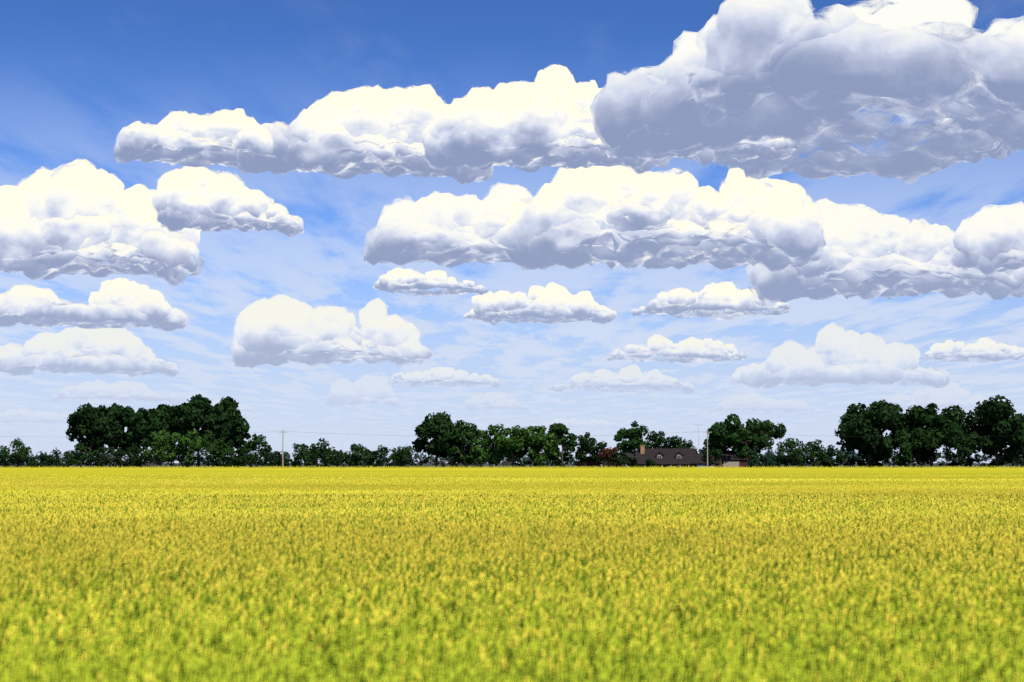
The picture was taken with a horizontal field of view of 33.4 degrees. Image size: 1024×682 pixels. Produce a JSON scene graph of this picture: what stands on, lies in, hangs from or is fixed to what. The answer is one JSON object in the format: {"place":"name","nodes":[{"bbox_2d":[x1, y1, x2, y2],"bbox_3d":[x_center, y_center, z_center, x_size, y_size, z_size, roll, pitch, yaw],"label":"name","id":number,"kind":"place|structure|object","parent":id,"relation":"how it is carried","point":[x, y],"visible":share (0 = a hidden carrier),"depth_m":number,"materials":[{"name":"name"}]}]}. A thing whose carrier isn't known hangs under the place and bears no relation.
{"place":"outdoors","nodes":[
{"label":"outdoors","id":0,"kind":"place"},
{"bbox_2d":[0,408,70,423],"bbox_3d":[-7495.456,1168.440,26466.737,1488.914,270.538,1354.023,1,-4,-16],"label":"cloud","id":1,"kind":"structure","parent":0,"point":[23,415],"depth_m":26144.28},
{"bbox_2d":[0,322,179,376],"bbox_3d":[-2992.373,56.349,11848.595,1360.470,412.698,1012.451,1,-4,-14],"label":"cloud","id":2,"kind":"structure","parent":0,"point":[121,351],"depth_m":11544.31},
{"bbox_2d":[0,278,188,331],"bbox_3d":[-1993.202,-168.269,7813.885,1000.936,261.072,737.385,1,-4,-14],"label":"cloud","id":3,"kind":"structure","parent":0,"point":[120,303],"depth_m":7650.52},
{"bbox_2d":[0,159,204,285],"bbox_3d":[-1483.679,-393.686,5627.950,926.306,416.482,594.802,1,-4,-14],"label":"cloud","id":4,"kind":"structure","parent":0,"point":[85,217],"depth_m":5444.81,"materials":[{"name":"white"}]},
{"bbox_2d":[49,380,180,404],"bbox_3d":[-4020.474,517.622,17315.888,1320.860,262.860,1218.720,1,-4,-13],"label":"cloud","id":5,"kind":"structure","parent":0,"point":[119,391],"depth_m":17077.37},
{"bbox_2d":[114,108,276,167],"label":"cloud","id":6,"kind":"structure","parent":0,"point":[185,138],"depth_m":3562.23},
{"bbox_2d":[187,398,253,411],"bbox_3d":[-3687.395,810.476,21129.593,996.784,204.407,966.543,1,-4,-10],"label":"cloud","id":7,"kind":"structure","parent":0,"point":[240,407],"depth_m":20972.61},
{"bbox_2d":[151,166,303,236],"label":"cloud","id":8,"kind":"structure","parent":0,"point":[202,198],"depth_m":4579.69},
{"bbox_2d":[230,294,432,368],"bbox_3d":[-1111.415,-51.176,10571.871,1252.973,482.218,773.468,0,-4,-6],"label":"cloud","id":9,"kind":"structure","parent":0,"point":[279,330],"depth_m":10328.20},
{"bbox_2d":[325,374,401,405],"bbox_3d":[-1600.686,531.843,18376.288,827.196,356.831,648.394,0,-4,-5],"label":"cloud","id":10,"kind":"structure","parent":0,"point":[367,389],"depth_m":18187.25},
{"bbox_2d":[233,84,499,184],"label":"cloud","id":11,"kind":"structure","parent":0,"point":[349,133],"depth_m":3626.86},
{"bbox_2d":[372,267,488,295],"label":"cloud","id":12,"kind":"structure","parent":0,"point":[395,280],"depth_m":6335.64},
{"bbox_2d":[390,366,500,387],"bbox_3d":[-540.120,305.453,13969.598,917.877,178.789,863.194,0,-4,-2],"label":"cloud","id":13,"kind":"structure","parent":0,"point":[454,378],"depth_m":13784.55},
{"bbox_2d":[362,182,563,269],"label":"cloud","id":14,"kind":"structure","parent":0,"point":[450,230],"depth_m":5283.55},
{"bbox_2d":[465,392,529,410],"bbox_3d":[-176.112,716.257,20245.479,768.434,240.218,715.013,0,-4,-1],"label":"cloud","id":15,"kind":"structure","parent":0,"point":[477,401],"depth_m":20007.50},
{"bbox_2d":[0,463,1023,653],"bbox_3d":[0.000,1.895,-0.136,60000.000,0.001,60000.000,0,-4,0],"label":"ground","id":16,"kind":"structure","parent":0,"point":[935,465],"depth_m":938.64,"materials":[{"name":"soil"}]},
{"bbox_2d":[0,445,11,467],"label":"tree","id":17,"kind":"object","parent":16,"relation":"on","point":[3,462],"visible":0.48,"depth_m":481.05,"materials":[{"name":"green plant"}]},
{"bbox_2d":[0,438,31,465],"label":"round tree","id":18,"kind":"object","parent":16,"relation":"on","point":[21,454],"visible":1,"depth_m":470.49,"materials":[{"name":"green plant"}]},
{"bbox_2d":[4,447,35,466],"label":"tree","id":19,"kind":"object","parent":16,"relation":"on","point":[10,459],"visible":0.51,"depth_m":476.58,"materials":[{"name":"green plant"}]},
{"bbox_2d":[26,452,54,467],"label":"tree","id":20,"kind":"object","parent":16,"relation":"on","point":[34,462],"visible":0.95,"depth_m":469.29,"materials":[{"name":"green plant"}]},
{"bbox_2d":[36,447,77,467],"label":"tree","id":21,"kind":"object","parent":16,"relation":"on","point":[54,452],"visible":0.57,"depth_m":475.50,"materials":[{"name":"green plant"}]},
{"bbox_2d":[46,457,73,467],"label":"tree","id":22,"kind":"object","parent":16,"relation":"on","point":[58,463],"visible":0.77,"depth_m":470.12,"materials":[{"name":"green plant"}]},
{"bbox_2d":[63,443,98,467],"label":"round tree","id":23,"kind":"object","parent":16,"relation":"on","point":[80,457],"visible":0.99,"depth_m":455.55,"materials":[{"name":"green plant"}]},
{"bbox_2d":[65,402,117,467],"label":"tall tree","id":24,"kind":"object","parent":16,"relation":"on","point":[90,422],"visible":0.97,"depth_m":485.23,"materials":[{"name":"green plant"}]},
{"bbox_2d":[89,445,125,466],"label":"round tree","id":25,"kind":"object","parent":16,"relation":"on","point":[119,453],"visible":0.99,"depth_m":455.78,"materials":[{"name":"green plant"}]},
{"bbox_2d":[98,403,134,467],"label":"tall tree","id":26,"kind":"object","parent":16,"relation":"on","point":[120,414],"visible":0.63,"depth_m":488.33,"materials":[{"name":"green plant"}]},
{"bbox_2d":[125,443,148,466],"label":"round tree","id":27,"kind":"object","parent":16,"relation":"on","point":[134,449],"visible":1,"depth_m":454.64,"materials":[{"name":"green plant"}]},
{"bbox_2d":[122,455,164,467],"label":"tree","id":28,"kind":"object","parent":16,"relation":"on","point":[146,464],"visible":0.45,"depth_m":470.58,"materials":[{"name":"green plant"}]},
{"bbox_2d":[124,407,166,465],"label":"tall tree","id":29,"kind":"object","parent":16,"relation":"on","point":[142,425],"visible":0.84,"depth_m":482.90,"materials":[{"name":"green plant"}]},
{"bbox_2d":[144,429,175,466],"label":"round tree","id":30,"kind":"object","parent":16,"relation":"on","point":[160,443],"visible":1,"depth_m":448.27,"materials":[{"name":"green plant"}]},
{"bbox_2d":[157,404,181,465],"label":"tall tree","id":31,"kind":"object","parent":16,"relation":"on","point":[168,416],"visible":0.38,"depth_m":488.61,"materials":[{"name":"green plant"}]},
{"bbox_2d":[169,429,203,467],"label":"round tree","id":32,"kind":"object","parent":16,"relation":"on","point":[194,443],"visible":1,"depth_m":448.15,"materials":[{"name":"green plant"}]},
{"bbox_2d":[176,449,203,467],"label":"tree","id":33,"kind":"object","parent":16,"relation":"on","point":[189,465],"visible":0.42,"depth_m":486.78,"materials":[{"name":"green plant"}]},
{"bbox_2d":[170,394,227,466],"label":"tall tree","id":34,"kind":"object","parent":16,"relation":"on","point":[197,412],"visible":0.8,"depth_m":482.91,"materials":[{"name":"green plant"}]},
{"bbox_2d":[197,436,234,466],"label":"round tree","id":35,"kind":"object","parent":16,"relation":"on","point":[212,450],"visible":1,"depth_m":448.29,"materials":[{"name":"green plant"}]},
{"bbox_2d":[214,396,247,466],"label":"tall tree","id":36,"kind":"object","parent":16,"relation":"on","point":[228,404],"visible":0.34,"depth_m":487.89,"materials":[{"name":"green plant"}]},
{"bbox_2d":[223,449,248,467],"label":"tree","id":37,"kind":"object","parent":16,"relation":"on","point":[237,460],"visible":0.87,"depth_m":452.01,"materials":[{"name":"green plant"}]},
{"bbox_2d":[222,418,250,454],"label":"tall tree","id":38,"kind":"object","parent":16,"relation":"on","point":[239,428],"visible":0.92,"depth_m":479.79,"materials":[{"name":"green plant"}]},
{"bbox_2d":[238,445,265,467],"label":"tree","id":39,"kind":"object","parent":16,"relation":"on","point":[250,462],"visible":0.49,"depth_m":478.06,"materials":[{"name":"green plant"}]},
{"bbox_2d":[242,433,271,467],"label":"round tree","id":40,"kind":"object","parent":16,"relation":"on","point":[251,445],"visible":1,"depth_m":455.24,"materials":[{"name":"green plant"}]},
{"bbox_2d":[257,451,284,467],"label":"tree","id":41,"kind":"object","parent":16,"relation":"on","point":[269,460],"visible":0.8,"depth_m":473.89,"materials":[{"name":"green plant"}]},
{"bbox_2d":[269,451,292,460],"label":"tree","id":42,"kind":"object","parent":16,"relation":"on","point":[287,456],"visible":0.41,"depth_m":1475.72,"materials":[{"name":"green plant"}]},
{"bbox_2d":[281,431,284,465],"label":"utility pole","id":43,"kind":"object","parent":16,"relation":"on","point":[282,449],"visible":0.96,"depth_m":445.00,"materials":[{"name":"grey wood"}]},
{"bbox_2d":[6,431,1022,436],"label":"power lines","id":44,"kind":"object","parent":43,"relation":"attached to","point":[549,436],"visible":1,"depth_m":445.25,"materials":[{"name":"grey metal"}]},
{"bbox_2d":[292,443,319,466],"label":"round tree","id":45,"kind":"object","parent":16,"relation":"on","point":[302,450],"visible":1,"depth_m":459.80,"materials":[{"name":"green plant"}]},
{"bbox_2d":[312,438,336,467],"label":"round tree","id":46,"kind":"object","parent":16,"relation":"on","point":[327,457],"visible":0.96,"depth_m":465.27,"materials":[{"name":"green plant"}]},
{"bbox_2d":[332,452,354,467],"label":"tree","id":47,"kind":"object","parent":16,"relation":"on","point":[338,464],"visible":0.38,"depth_m":479.30,"materials":[{"name":"green plant"}]},
{"bbox_2d":[336,443,368,466],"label":"round tree","id":48,"kind":"object","parent":16,"relation":"on","point":[357,455],"visible":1,"depth_m":460.05,"materials":[{"name":"green plant"}]},
{"bbox_2d":[363,445,389,466],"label":"round tree","id":49,"kind":"object","parent":16,"relation":"on","point":[373,456],"visible":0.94,"depth_m":464.14,"materials":[{"name":"green plant"}]},
{"bbox_2d":[385,454,411,467],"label":"tree","id":50,"kind":"object","parent":16,"relation":"on","point":[389,464],"visible":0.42,"depth_m":475.03,"materials":[{"name":"green plant"}]},
{"bbox_2d":[388,445,413,465],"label":"round tree","id":51,"kind":"object","parent":16,"relation":"on","point":[400,456],"visible":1,"depth_m":458.97,"materials":[{"name":"green plant"}]},
{"bbox_2d":[406,446,435,467],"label":"tree","id":52,"kind":"object","parent":16,"relation":"on","point":[420,463],"visible":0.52,"depth_m":485.26,"materials":[{"name":"green plant"}]},
{"bbox_2d":[414,454,450,464],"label":"tree","id":53,"kind":"object","parent":16,"relation":"on","point":[441,459],"visible":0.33,"depth_m":1433.13,"materials":[{"name":"green plant"}]},
{"bbox_2d":[412,411,453,465],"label":"round tree","id":54,"kind":"object","parent":16,"relation":"on","point":[438,424],"visible":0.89,"depth_m":466.38,"materials":[{"name":"green plant"}]},
{"bbox_2d":[424,456,455,467],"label":"tree","id":55,"kind":"object","parent":16,"relation":"on","point":[450,462],"visible":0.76,"depth_m":485.87,"materials":[{"name":"green plant"}]},
{"bbox_2d":[446,420,480,467],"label":"round tree","id":56,"kind":"object","parent":16,"relation":"on","point":[466,437],"visible":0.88,"depth_m":465.45,"materials":[{"name":"green plant"}]},
{"bbox_2d":[470,424,510,465],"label":"round tree","id":57,"kind":"object","parent":16,"relation":"on","point":[483,449],"visible":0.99,"depth_m":459.43,"materials":[{"name":"green plant"}]},
{"bbox_2d":[493,425,525,467],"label":"round tree","id":58,"kind":"object","parent":16,"relation":"on","point":[515,441],"visible":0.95,"depth_m":459.22,"materials":[{"name":"green plant"}]},
{"bbox_2d":[499,456,522,466],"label":"tree","id":59,"kind":"object","parent":16,"relation":"on","point":[517,459],"visible":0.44,"depth_m":487.96,"materials":[{"name":"green plant"}]},
{"bbox_2d":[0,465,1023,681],"bbox_3d":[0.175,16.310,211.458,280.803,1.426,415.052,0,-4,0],"label":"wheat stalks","id":60,"kind":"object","parent":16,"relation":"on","point":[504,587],"visible":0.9,"depth_m":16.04,"materials":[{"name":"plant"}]},
{"bbox_2d":[0,468,1023,494],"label":"crop field","id":61,"kind":"structure","parent":16,"relation":"on","point":[488,472],"depth_m":151.01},
{"bbox_2d":[519,425,558,465],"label":"round tree","id":62,"kind":"object","parent":16,"relation":"on","point":[539,440],"visible":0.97,"depth_m":458.76,"materials":[{"name":"green plant"}]},
{"bbox_2d":[546,423,577,467],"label":"round tree","id":63,"kind":"object","parent":16,"relation":"on","point":[560,430],"visible":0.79,"depth_m":465.55,"materials":[{"name":"green plant"}]},
{"bbox_2d":[552,458,572,467],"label":"bush","id":64,"kind":"object","parent":16,"relation":"on","point":[557,463],"visible":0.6,"depth_m":484.16,"materials":[{"name":"green plant"}]},
{"bbox_2d":[569,432,598,467],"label":"round tree","id":65,"kind":"object","parent":16,"relation":"on","point":[585,447],"visible":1,"depth_m":460.06,"materials":[{"name":"green plant"}]},
{"bbox_2d":[576,456,604,467],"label":"shed","id":66,"kind":"structure","parent":16,"relation":"on","point":[588,463],"depth_m":462.59,"materials":[{"name":"brick"}]},
{"bbox_2d":[589,441,608,465],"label":"round tree","id":67,"kind":"object","parent":16,"relation":"on","point":[599,446],"visible":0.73,"depth_m":460.23,"materials":[{"name":"green plant"}]},
{"bbox_2d":[598,447,619,467],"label":"round tree","id":68,"kind":"object","parent":16,"relation":"on","point":[606,453],"visible":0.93,"depth_m":452.42,"materials":[{"name":"red plant"}]},
{"bbox_2d":[609,451,627,467],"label":"round tree","id":69,"kind":"object","parent":16,"relation":"on","point":[617,458],"visible":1,"depth_m":448.92,"materials":[{"name":"green plant"}]},
{"bbox_2d":[613,420,648,455],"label":"tall tree","id":70,"kind":"object","parent":16,"relation":"on","point":[632,443],"visible":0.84,"depth_m":494.21,"materials":[{"name":"green plant"}]},
{"bbox_2d":[626,457,639,467],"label":"bush","id":71,"kind":"object","parent":16,"relation":"on","point":[631,462],"visible":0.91,"depth_m":445.71,"materials":[{"name":"green plant"}]},
{"bbox_2d":[645,458,657,466],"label":"bush","id":72,"kind":"object","parent":16,"relation":"on","point":[651,463],"visible":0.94,"depth_m":446.27,"materials":[{"name":"green plant"}]},
{"bbox_2d":[643,431,684,448],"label":"round tree","id":73,"kind":"object","parent":16,"relation":"on","point":[659,440],"visible":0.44,"depth_m":498.42,"materials":[{"name":"green plant"}]},
{"bbox_2d":[611,445,723,467],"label":"house","id":74,"kind":"structure","parent":16,"relation":"on","point":[683,458],"depth_m":454.71,"materials":[{"name":"brick"}]},
{"bbox_2d":[671,437,697,448],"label":"round tree","id":75,"kind":"object","parent":16,"relation":"on","point":[688,444],"visible":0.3,"depth_m":500.11,"materials":[{"name":"green plant"}]},
{"bbox_2d":[701,447,722,466],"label":"round tree","id":76,"kind":"object","parent":16,"relation":"on","point":[717,454],"visible":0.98,"depth_m":445.86,"materials":[{"name":"green plant"}]},
{"bbox_2d":[722,450,751,467],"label":"barn","id":77,"kind":"structure","parent":16,"relation":"on","point":[730,458],"depth_m":467.93,"materials":[{"name":"brick"}]},
{"bbox_2d":[703,414,786,459],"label":"round tree","id":78,"kind":"object","parent":16,"relation":"on","point":[741,440],"visible":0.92,"depth_m":468.42,"materials":[{"name":"green plant"}]},
{"bbox_2d":[747,443,761,467],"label":"conifer tree","id":79,"kind":"object","parent":16,"relation":"on","point":[755,461],"visible":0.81,"depth_m":450.33,"materials":[{"name":"green plant"}]},
{"bbox_2d":[763,441,776,467],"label":"conifer tree","id":80,"kind":"object","parent":16,"relation":"on","point":[770,463],"visible":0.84,"depth_m":450.41,"materials":[{"name":"green plant"}]},
{"bbox_2d":[774,438,809,465],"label":"round tree","id":81,"kind":"object","parent":16,"relation":"on","point":[791,450],"visible":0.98,"depth_m":459.86,"materials":[{"name":"green plant"}]},
{"bbox_2d":[800,439,826,467],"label":"round tree","id":82,"kind":"object","parent":16,"relation":"on","point":[816,450],"visible":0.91,"depth_m":464.47,"materials":[{"name":"green plant"}]},
{"bbox_2d":[818,444,843,467],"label":"round tree","id":83,"kind":"object","parent":16,"relation":"on","point":[831,461],"visible":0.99,"depth_m":460.41,"materials":[{"name":"green plant"}]},
{"bbox_2d":[835,453,858,467],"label":"tree","id":84,"kind":"object","parent":16,"relation":"on","point":[849,459],"visible":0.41,"depth_m":490.31,"materials":[{"name":"green plant"}]},
{"bbox_2d":[839,448,859,463],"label":"tree","id":85,"kind":"object","parent":16,"relation":"on","point":[854,455],"visible":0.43,"depth_m":1517.06,"materials":[{"name":"green plant"}]},
{"bbox_2d":[843,459,867,467],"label":"bush","id":86,"kind":"object","parent":16,"relation":"on","point":[860,463],"visible":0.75,"depth_m":476.89,"materials":[{"name":"green plant"}]},
{"bbox_2d":[835,399,910,467],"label":"round tree","id":87,"kind":"object","parent":16,"relation":"on","point":[877,422],"visible":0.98,"depth_m":464.89,"materials":[{"name":"green plant"}]},
{"bbox_2d":[866,459,891,467],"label":"bush","id":88,"kind":"object","parent":16,"relation":"on","point":[881,464],"visible":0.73,"depth_m":472.15,"materials":[{"name":"green plant"}]},
{"bbox_2d":[885,429,921,467],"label":"round tree","id":89,"kind":"object","parent":16,"relation":"on","point":[901,440],"visible":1,"depth_m":460.49,"materials":[{"name":"green plant"}]},
{"bbox_2d":[888,451,919,467],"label":"tree","id":90,"kind":"object","parent":16,"relation":"on","point":[913,460],"visible":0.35,"depth_m":473.09,"materials":[{"name":"green plant"}]},
{"bbox_2d":[891,403,968,467],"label":"round tree","id":91,"kind":"object","parent":16,"relation":"on","point":[929,426],"visible":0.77,"depth_m":467.36,"materials":[{"name":"green plant"}]},
{"bbox_2d":[933,451,958,464],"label":"tree","id":92,"kind":"object","parent":16,"relation":"on","point":[946,462],"visible":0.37,"depth_m":1465.28,"materials":[{"name":"green plant"}]},
{"bbox_2d":[942,429,973,467],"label":"round tree","id":93,"kind":"object","parent":16,"relation":"on","point":[960,442],"visible":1,"depth_m":460.11,"materials":[{"name":"green plant"}]},
{"bbox_2d":[951,454,984,467],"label":"tree","id":94,"kind":"object","parent":16,"relation":"on","point":[971,461],"visible":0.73,"depth_m":482.20,"materials":[{"name":"green plant"}]},
{"bbox_2d":[960,394,1023,466],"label":"round tree","id":95,"kind":"object","parent":16,"relation":"on","point":[999,429],"visible":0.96,"depth_m":467.35,"materials":[{"name":"green plant"}]},
{"bbox_2d":[984,460,1003,467],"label":"bush","id":96,"kind":"object","parent":16,"relation":"on","point":[993,462],"visible":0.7,"depth_m":472.10,"materials":[{"name":"green plant"}]},
{"bbox_2d":[0,0,1023,462],"label":"sky","id":97,"kind":"structure","parent":0,"point":[74,74],"materials":[{"name":"blue"}]},
{"bbox_2d":[463,282,616,324],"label":"cloud","id":98,"kind":"structure","parent":0,"point":[553,303],"depth_m":7491.71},
{"bbox_2d":[421,64,681,173],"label":"cloud","id":99,"kind":"structure","parent":0,"point":[545,119],"depth_m":3556.79,"materials":[{"name":"white"}]},
{"bbox_2d":[526,418,622,428],"bbox_3d":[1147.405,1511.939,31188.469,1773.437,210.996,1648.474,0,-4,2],"label":"cloud","id":100,"kind":"structure","parent":0,"point":[592,424],"depth_m":30950.00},
{"bbox_2d":[548,364,694,393],"bbox_3d":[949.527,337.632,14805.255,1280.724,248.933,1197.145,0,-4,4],"label":"cloud","id":101,"kind":"structure","parent":0,"point":[631,378],"depth_m":14508.52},
{"bbox_2d":[491,165,825,272],"bbox_3d":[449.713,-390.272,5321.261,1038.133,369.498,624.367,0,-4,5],"label":"cloud","id":102,"kind":"structure","parent":0,"point":[614,217],"depth_m":5162.48,"materials":[{"name":"white"}]},
{"bbox_2d":[606,334,747,363],"bbox_3d":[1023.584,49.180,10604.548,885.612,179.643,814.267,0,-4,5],"label":"cloud","id":103,"kind":"structure","parent":0,"point":[691,350],"depth_m":10416.72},
{"bbox_2d":[631,281,791,319],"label":"cloud","id":104,"kind":"structure","parent":0,"point":[708,301],"depth_m":7186.44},
{"bbox_2d":[630,137,798,162],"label":"cloud","id":105,"kind":"structure","parent":0,"point":[753,150],"depth_m":3536.94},
{"bbox_2d":[709,392,815,412],"bbox_3d":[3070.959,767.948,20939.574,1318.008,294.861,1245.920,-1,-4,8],"label":"cloud","id":106,"kind":"structure","parent":0,"point":[752,401],"depth_m":20593.37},
{"bbox_2d":[589,0,1023,183],"bbox_3d":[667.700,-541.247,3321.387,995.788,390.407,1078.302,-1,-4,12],"label":"cloud","id":107,"kind":"structure","parent":0,"point":[732,73],"depth_m":3082.40,"materials":[{"name":"white"}]},
{"bbox_2d":[730,322,949,388],"bbox_3d":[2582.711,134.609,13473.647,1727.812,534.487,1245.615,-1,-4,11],"label":"cloud","id":108,"kind":"structure","parent":0,"point":[837,354],"depth_m":13084.34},
{"bbox_2d":[746,198,1023,303],"bbox_3d":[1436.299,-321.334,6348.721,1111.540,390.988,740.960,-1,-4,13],"label":"cloud","id":109,"kind":"structure","parent":0,"point":[868,253],"depth_m":6125.28,"materials":[{"name":"white"}]},
{"bbox_2d":[868,381,1013,409],"bbox_3d":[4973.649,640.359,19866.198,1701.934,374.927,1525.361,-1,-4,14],"label":"cloud","id":110,"kind":"structure","parent":0,"point":[941,398],"depth_m":19398.19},
{"bbox_2d":[920,337,1023,363],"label":"cloud","id":111,"kind":"structure","parent":0,"point":[984,350],"depth_m":10442.45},
{"bbox_2d":[949,201,1023,275],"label":"cloud","id":112,"kind":"structure","parent":0,"point":[988,240],"depth_m":5515.64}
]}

